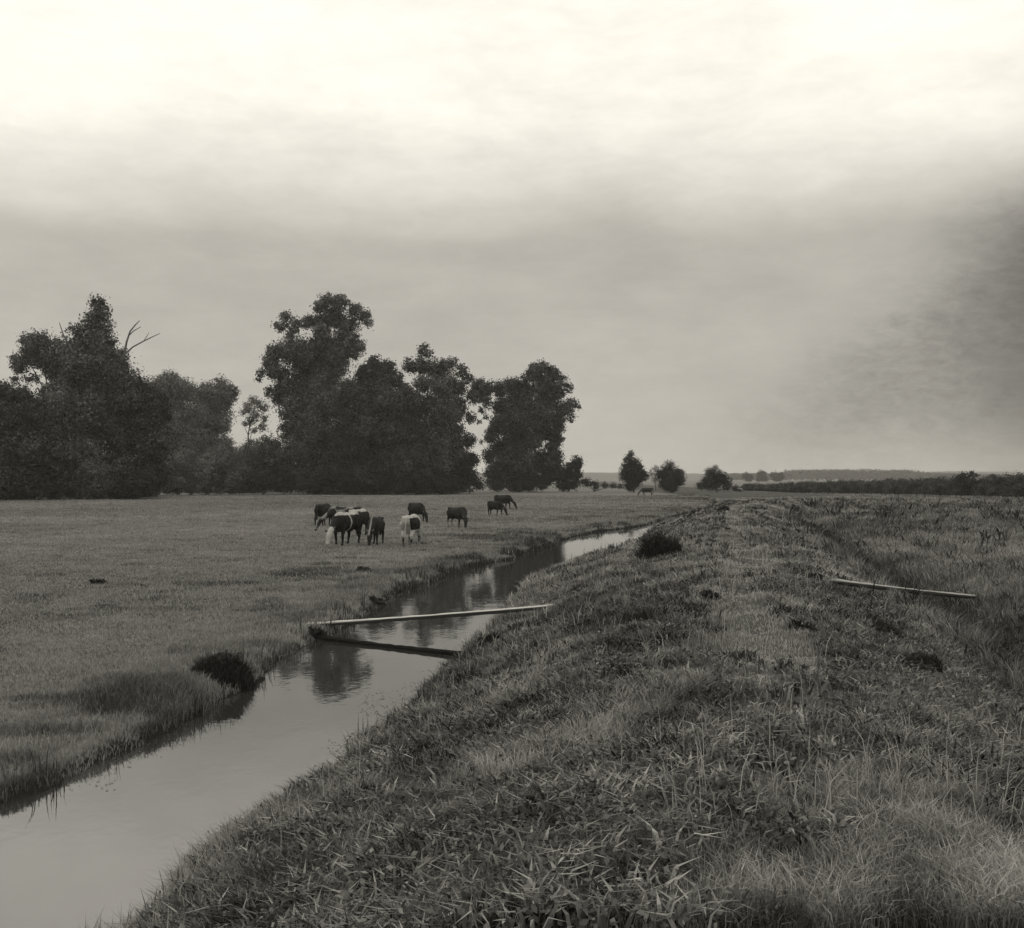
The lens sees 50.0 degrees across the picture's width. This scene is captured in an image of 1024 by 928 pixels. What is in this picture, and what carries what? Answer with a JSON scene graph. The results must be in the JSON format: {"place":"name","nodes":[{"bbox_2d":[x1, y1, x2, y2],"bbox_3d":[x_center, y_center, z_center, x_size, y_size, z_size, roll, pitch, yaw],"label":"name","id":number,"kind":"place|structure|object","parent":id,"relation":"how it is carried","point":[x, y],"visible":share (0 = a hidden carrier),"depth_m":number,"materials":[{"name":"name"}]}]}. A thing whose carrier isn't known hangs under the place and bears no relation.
{"place":"outdoors","nodes":[
{"label":"outdoors","id":0,"kind":"place"},
{"bbox_2d":[89,579,106,583],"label":"tussock","id":1,"kind":"object","parent":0,"point":[97,581],"visible":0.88,"depth_m":27.48,"materials":[{"name":"plant"}]},
{"bbox_2d":[0,503,714,927],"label":"stream","id":2,"kind":"structure","parent":0,"point":[74,851],"depth_m":10.96,"materials":[{"name":"liquid"}]},
{"bbox_2d":[60,572,529,789],"bbox_3d":[-1.690,3.117,22.010,3.557,0.004,24.440,0,-1,6],"label":"floating weed","id":3,"kind":"object","parent":2,"relation":"on","point":[252,705],"visible":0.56,"depth_m":12.57,"materials":[{"name":"plant"}]},
{"bbox_2d":[321,635,461,655],"bbox_3d":[-2.053,3.058,18.387,3.060,0.125,0.100,0,-1,35],"label":"sunken pole","id":4,"kind":"object","parent":2,"relation":"in","point":[392,646],"visible":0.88,"depth_m":18.34,"materials":[{"name":"brown wood"}]},
{"bbox_2d":[0,480,1023,927],"bbox_3d":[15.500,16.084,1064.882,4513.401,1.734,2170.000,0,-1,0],"label":"ground","id":5,"kind":"structure","parent":0,"point":[24,788],"depth_m":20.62,"materials":[{"name":"plant"}]},
{"bbox_2d":[0,464,61,499],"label":"bush","id":6,"kind":"object","parent":5,"relation":"on","point":[39,490],"visible":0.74,"depth_m":130.37,"materials":[{"name":"black plant"}]},
{"bbox_2d":[0,376,65,499],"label":"dark tree","id":7,"kind":"object","parent":5,"relation":"on","point":[18,413],"visible":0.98,"depth_m":132.04,"materials":[{"name":"black plant"}]},
{"bbox_2d":[6,327,79,397],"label":"spreading tree","id":8,"kind":"object","parent":5,"relation":"on","point":[34,354],"visible":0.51,"depth_m":148.29,"materials":[{"name":"black plant"}]},
{"bbox_2d":[17,382,100,498],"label":"leafy tree","id":9,"kind":"object","parent":5,"relation":"on","point":[62,474],"visible":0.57,"depth_m":136.25,"materials":[{"name":"black plant"}]},
{"bbox_2d":[64,434,120,498],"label":"bush","id":10,"kind":"object","parent":5,"relation":"on","point":[92,478],"visible":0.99,"depth_m":134.70,"materials":[{"name":"black plant"}]},
{"bbox_2d":[43,292,159,498],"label":"ivy clad tree","id":11,"kind":"object","parent":5,"relation":"on","point":[96,370],"visible":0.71,"depth_m":139.94,"materials":[{"name":"black plant"}]},
{"bbox_2d":[55,468,161,498],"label":"bush","id":12,"kind":"object","parent":5,"relation":"on","point":[135,484],"visible":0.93,"depth_m":135.21,"materials":[{"name":"black plant"}]},
{"bbox_2d":[98,369,179,498],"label":"rounded tree","id":13,"kind":"object","parent":5,"relation":"on","point":[145,442],"visible":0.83,"depth_m":138.81,"materials":[{"name":"black plant"}]},
{"bbox_2d":[142,369,212,463],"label":"hazy tree","id":14,"kind":"object","parent":5,"relation":"on","point":[189,436],"visible":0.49,"depth_m":203.53,"materials":[{"name":"black plant"}]},
{"bbox_2d":[161,446,213,494],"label":"bush","id":15,"kind":"object","parent":5,"relation":"on","point":[188,468],"visible":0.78,"depth_m":170.85,"materials":[{"name":"black plant"}]},
{"bbox_2d":[163,482,249,494],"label":"bush","id":16,"kind":"object","parent":5,"relation":"on","point":[220,490],"visible":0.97,"depth_m":166.06,"materials":[{"name":"black plant"}]},
{"bbox_2d":[189,373,241,459],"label":"umbrella tree","id":17,"kind":"object","parent":5,"relation":"on","point":[218,398],"visible":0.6,"depth_m":210.81,"materials":[{"name":"black plant"}]},
{"bbox_2d":[189,647,259,690],"bbox_3d":[-3.890,2.822,14.861,1.010,0.757,0.852,0,-1,0],"label":"tussock","id":18,"kind":"object","parent":5,"relation":"on","point":[225,666],"visible":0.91,"depth_m":14.72,"materials":[{"name":"plant"}]},
{"bbox_2d":[199,439,255,494],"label":"bush","id":19,"kind":"object","parent":5,"relation":"on","point":[231,464],"visible":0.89,"depth_m":174.86,"materials":[{"name":"black plant"}]},
{"bbox_2d":[238,395,272,440],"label":"slender tree","id":20,"kind":"object","parent":5,"relation":"on","point":[247,408],"visible":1,"depth_m":221.86,"materials":[{"name":"grey plant"}]},
{"bbox_2d":[238,430,297,493],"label":"bush","id":21,"kind":"object","parent":5,"relation":"on","point":[268,451],"visible":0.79,"depth_m":178.42,"materials":[{"name":"black plant"}]},
{"bbox_2d":[62,472,473,496],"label":"undergrowth","id":22,"kind":"object","parent":5,"relation":"on","point":[202,486],"visible":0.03,"depth_m":191.54,"materials":[{"name":"black plant"}]},
{"bbox_2d":[242,463,300,494],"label":"bush","id":23,"kind":"object","parent":5,"relation":"on","point":[277,481],"visible":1,"depth_m":170.82,"materials":[{"name":"black plant"}]},
{"bbox_2d":[253,292,373,493],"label":"tall elm","id":24,"kind":"object","parent":5,"relation":"on","point":[314,382],"visible":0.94,"depth_m":179.97,"materials":[{"name":"black plant"}]},
{"bbox_2d":[308,623,329,639],"bbox_3d":[-3.423,3.053,19.464,0.454,0.518,0.432,-1,-1,44],"label":"tussock","id":25,"kind":"object","parent":5,"relation":"on","point":[315,632],"visible":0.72,"depth_m":19.38,"materials":[{"name":"plant"}]},
{"bbox_2d":[27,535,616,927],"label":"reeds","id":26,"kind":"object","parent":5,"relation":"on","point":[516,551],"visible":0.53,"depth_m":20.72,"materials":[{"name":"plant"}]},
{"bbox_2d":[314,503,331,525],"bbox_3d":[-10.529,2.846,61.969,0.670,1.273,2.478,0,-1,12],"label":"cow","id":27,"kind":"object","parent":5,"relation":"on","point":[320,510],"visible":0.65,"depth_m":61.03},
{"bbox_2d":[294,464,362,494],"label":"bush","id":28,"kind":"object","parent":5,"relation":"on","point":[336,481],"visible":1,"depth_m":171.16,"materials":[{"name":"black plant"}]},
{"bbox_2d":[314,506,363,530],"bbox_3d":[-8.637,2.750,55.017,2.509,1.272,0.741,0,-1,-11],"label":"cow","id":29,"kind":"object","parent":5,"relation":"on","point":[332,512],"visible":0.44,"depth_m":54.84},
{"bbox_2d":[325,511,360,545],"bbox_3d":[-6.773,2.571,43.802,0.710,1.349,2.627,0,-1,18],"label":"cow","id":30,"kind":"object","parent":5,"relation":"on","point":[342,522],"visible":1,"depth_m":43.48},
{"bbox_2d":[330,377,365,492],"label":"tree","id":31,"kind":"object","parent":5,"relation":"on","point":[347,379],"visible":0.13,"depth_m":194.40,"materials":[{"name":"black plant"}]},
{"bbox_2d":[349,508,369,535],"bbox_3d":[-7.022,2.699,51.111,0.670,1.273,2.478,0,-1,15],"label":"cow","id":32,"kind":"object","parent":5,"relation":"on","point":[364,517],"visible":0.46,"depth_m":50.84},
{"bbox_2d":[356,565,370,571],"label":"tussock","id":33,"kind":"object","parent":5,"relation":"on","point":[362,567],"visible":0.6,"depth_m":31.27,"materials":[{"name":"plant"}]},
{"bbox_2d":[331,353,416,493],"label":"dense tree","id":34,"kind":"object","parent":5,"relation":"on","point":[374,434],"visible":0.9,"depth_m":175.68,"materials":[{"name":"black plant"}]},
{"bbox_2d":[364,516,384,544],"bbox_3d":[-5.494,2.661,43.831,0.603,1.146,2.231,0,-1,4],"label":"cow","id":35,"kind":"object","parent":5,"relation":"on","point":[376,527],"visible":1,"depth_m":43.49},
{"bbox_2d":[368,594,385,605],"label":"tussock","id":36,"kind":"object","parent":5,"relation":"on","point":[373,598],"visible":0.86,"depth_m":24.40,"materials":[{"name":"plant"}]},
{"bbox_2d":[358,467,415,494],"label":"bush","id":37,"kind":"object","parent":5,"relation":"on","point":[388,482],"visible":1,"depth_m":172.52,"materials":[{"name":"black plant"}]},
{"bbox_2d":[395,381,410,490],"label":"tree","id":38,"kind":"object","parent":5,"relation":"on","point":[405,383],"visible":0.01,"depth_m":196.94,"materials":[{"name":"black plant"}]},
{"bbox_2d":[400,514,421,546],"bbox_3d":[-3.942,2.591,43.135,0.741,1.272,2.509,0,-1,1],"label":"cow","id":39,"kind":"object","parent":5,"relation":"on","point":[410,525],"visible":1,"depth_m":42.17},
{"bbox_2d":[408,503,427,521],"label":"cow","id":40,"kind":"object","parent":5,"relation":"on","point":[416,508],"visible":0.9,"depth_m":65.59},
{"bbox_2d":[382,341,468,493],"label":"feathery tree","id":41,"kind":"object","parent":5,"relation":"on","point":[427,445],"visible":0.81,"depth_m":179.84,"materials":[{"name":"black plant"}]},
{"bbox_2d":[308,604,552,625],"bbox_3d":[-1.248,2.727,19.817,5.135,0.101,0.178,-6,-2,10],"label":"plank","id":42,"kind":"object","parent":5,"relation":"on","point":[432,616],"visible":0.84,"depth_m":19.77,"materials":[{"name":"grey wood"}]},
{"bbox_2d":[408,467,461,494],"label":"bush","id":43,"kind":"object","parent":5,"relation":"on","point":[441,482],"visible":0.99,"depth_m":174.66,"materials":[{"name":"black plant"}]},
{"bbox_2d":[432,363,480,493],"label":"narrow tree","id":44,"kind":"object","parent":5,"relation":"on","point":[467,441],"visible":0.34,"depth_m":185.50,"materials":[{"name":"black plant"}]},
{"bbox_2d":[446,506,468,527],"bbox_3d":[-2.821,2.826,58.346,0.681,1.171,2.313,0,-1,-31],"label":"cow","id":45,"kind":"object","parent":5,"relation":"on","point":[458,513],"visible":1,"depth_m":58.20},
{"bbox_2d":[451,450,490,493],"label":"bush","id":46,"kind":"object","parent":5,"relation":"on","point":[468,473],"visible":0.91,"depth_m":181.66,"materials":[{"name":"black plant"}]},
{"bbox_2d":[477,628,500,645],"bbox_3d":[-0.335,2.630,16.420,0.417,0.398,0.399,0,-1,0],"label":"tussock","id":47,"kind":"object","parent":5,"relation":"on","point":[488,637],"visible":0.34,"depth_m":16.35,"materials":[{"name":"plant"}]},
{"bbox_2d":[487,501,507,515],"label":"cow","id":48,"kind":"object","parent":5,"relation":"on","point":[496,505],"visible":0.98,"depth_m":76.82},
{"bbox_2d":[494,495,516,508],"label":"cow","id":49,"kind":"object","parent":5,"relation":"on","point":[505,499],"visible":0.83,"depth_m":92.15},
{"bbox_2d":[484,467,550,491],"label":"bush","id":50,"kind":"object","parent":5,"relation":"on","point":[531,480],"visible":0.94,"depth_m":203.27,"materials":[{"name":"black plant"}]},
{"bbox_2d":[465,358,582,491],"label":"edge tree","id":51,"kind":"object","parent":5,"relation":"on","point":[517,445],"visible":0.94,"depth_m":205.91,"materials":[{"name":"black plant"}]},
{"bbox_2d":[53,496,1023,927],"bbox_3d":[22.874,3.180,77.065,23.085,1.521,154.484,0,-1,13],"label":"bank grass","id":52,"kind":"structure","parent":5,"relation":"on","point":[988,876],"depth_m":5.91,"materials":[{"name":"plant"}]},
{"bbox_2d":[537,454,583,491],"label":"bush","id":53,"kind":"object","parent":5,"relation":"on","point":[566,476],"visible":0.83,"depth_m":210.96,"materials":[{"name":"black plant"}]},
{"bbox_2d":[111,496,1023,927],"bbox_3d":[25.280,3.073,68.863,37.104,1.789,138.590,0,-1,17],"label":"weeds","id":54,"kind":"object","parent":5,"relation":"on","point":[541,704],"visible":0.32,"depth_m":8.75,"materials":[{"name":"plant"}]},
{"bbox_2d":[580,477,622,491],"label":"bush","id":55,"kind":"object","parent":5,"relation":"on","point":[585,482],"visible":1,"depth_m":214.60,"materials":[{"name":"grey plant"}]},
{"bbox_2d":[617,448,648,491],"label":"cone shaped tree","id":56,"kind":"object","parent":5,"relation":"on","point":[633,476],"visible":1,"depth_m":204.04,"materials":[{"name":"black plant"}]},
{"bbox_2d":[638,488,653,495],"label":"cow","id":57,"kind":"object","parent":5,"relation":"on","point":[646,490],"visible":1,"depth_m":165.09},
{"bbox_2d":[649,465,658,490],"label":"sapling","id":58,"kind":"object","parent":5,"relation":"on","point":[651,474],"visible":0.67,"depth_m":239.89,"materials":[{"name":"grey plant"}]},
{"bbox_2d":[633,522,684,560],"bbox_3d":[3.337,1.768,25.035,1.434,0.988,1.366,0,-1,0],"label":"tussock","id":59,"kind":"object","parent":5,"relation":"on","point":[654,546],"visible":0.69,"depth_m":24.77,"materials":[{"name":"plant"}]},
{"bbox_2d":[654,459,686,492],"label":"round tree","id":60,"kind":"object","parent":5,"relation":"on","point":[671,477],"visible":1,"depth_m":204.14,"materials":[{"name":"black plant"}]},
{"bbox_2d":[700,588,721,599],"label":"tussock","id":61,"kind":"object","parent":5,"relation":"on","point":[704,592],"visible":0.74,"depth_m":14.60,"materials":[{"name":"grey plant"}]},
{"bbox_2d":[705,464,722,489],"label":"tree","id":62,"kind":"object","parent":5,"relation":"on","point":[715,469],"visible":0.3,"depth_m":234.72,"materials":[{"name":"black plant"}]},
{"bbox_2d":[694,467,741,492],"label":"tree","id":63,"kind":"object","parent":5,"relation":"on","point":[712,480],"visible":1,"depth_m":199.82,"materials":[{"name":"black plant"}]},
{"bbox_2d":[716,505,729,511],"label":"tussock","id":64,"kind":"object","parent":5,"relation":"on","point":[724,508],"visible":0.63,"depth_m":54.60,"materials":[{"name":"plant"}]},
{"bbox_2d":[728,646,757,658],"bbox_3d":[2.071,1.721,9.822,0.293,0.194,0.236,0,-1,0],"label":"tussock","id":65,"kind":"object","parent":5,"relation":"on","point":[749,652],"visible":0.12,"depth_m":9.81,"materials":[{"name":"plant"}]},
{"bbox_2d":[741,472,753,481],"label":"distant tree","id":66,"kind":"object","parent":5,"relation":"on","point":[747,477],"visible":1,"depth_m":848.04,"materials":[{"name":"grey plant"}]},
{"bbox_2d":[755,469,769,481],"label":"distant tree","id":67,"kind":"object","parent":5,"relation":"on","point":[762,477],"visible":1,"depth_m":847.49,"materials":[{"name":"grey plant"}]},
{"bbox_2d":[769,470,784,481],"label":"distant tree","id":68,"kind":"object","parent":5,"relation":"on","point":[777,476],"visible":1,"depth_m":847.31,"materials":[{"name":"grey plant"}]},
{"bbox_2d":[806,572,824,580],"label":"tussock","id":69,"kind":"object","parent":5,"relation":"on","point":[815,575],"visible":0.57,"depth_m":18.38,"materials":[{"name":"plant"}]},
{"bbox_2d":[729,468,1015,479],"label":"wood","id":70,"kind":"object","parent":5,"relation":"on","point":[826,474],"visible":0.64,"depth_m":1349.06,"materials":[{"name":"grey plant"}]},
{"bbox_2d":[740,470,1023,497],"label":"hedgerow","id":71,"kind":"object","parent":5,"relation":"on","point":[1011,485],"visible":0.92,"depth_m":173.77,"materials":[{"name":"black plant"}]},
{"bbox_2d":[866,613,910,638],"bbox_3d":[4.183,1.832,12.237,0.457,0.404,0.473,-1,-1,35],"label":"tussock","id":72,"kind":"object","parent":5,"relation":"on","point":[880,626],"visible":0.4,"depth_m":12.17,"materials":[{"name":"plant"}]},
{"bbox_2d":[832,578,975,598],"bbox_3d":[7.391,2.338,20.260,0.100,0.127,6.654,-1,-8,41],"label":"pole","id":73,"kind":"object","parent":5,"relation":"on","point":[923,592],"visible":0.85,"depth_m":19.80,"materials":[{"name":"grey wood"}]},
{"bbox_2d":[785,492,1023,692],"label":"field grass","id":74,"kind":"structure","parent":5,"relation":"on","point":[925,572],"depth_m":33.86,"materials":[{"name":"plant"}]},
{"bbox_2d":[894,646,953,675],"bbox_3d":[3.799,1.837,10.130,0.556,0.333,0.413,0,-1,0],"label":"tussock","id":75,"kind":"object","parent":5,"relation":"on","point":[932,659],"visible":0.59,"depth_m":10.07,"materials":[{"name":"plant"}]},
{"bbox_2d":[952,470,980,495],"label":"flat topped tree","id":76,"kind":"object","parent":5,"relation":"on","point":[961,479],"visible":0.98,"depth_m":159.66,"materials":[{"name":"black plant"}]},
{"bbox_2d":[967,631,1023,661],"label":"tussock","id":77,"kind":"object","parent":5,"relation":"on","point":[1006,644],"visible":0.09,"depth_m":12.28,"materials":[{"name":"plant"}]},
{"bbox_2d":[0,0,1023,473],"label":"sky","id":78,"kind":"structure","parent":0,"point":[749,236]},
{"bbox_2d":[476,471,1023,479],"bbox_3d":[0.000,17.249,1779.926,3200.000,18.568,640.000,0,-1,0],"label":"hills","id":79,"kind":"structure","parent":0,"point":[614,476],"depth_m":1596.41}
]}

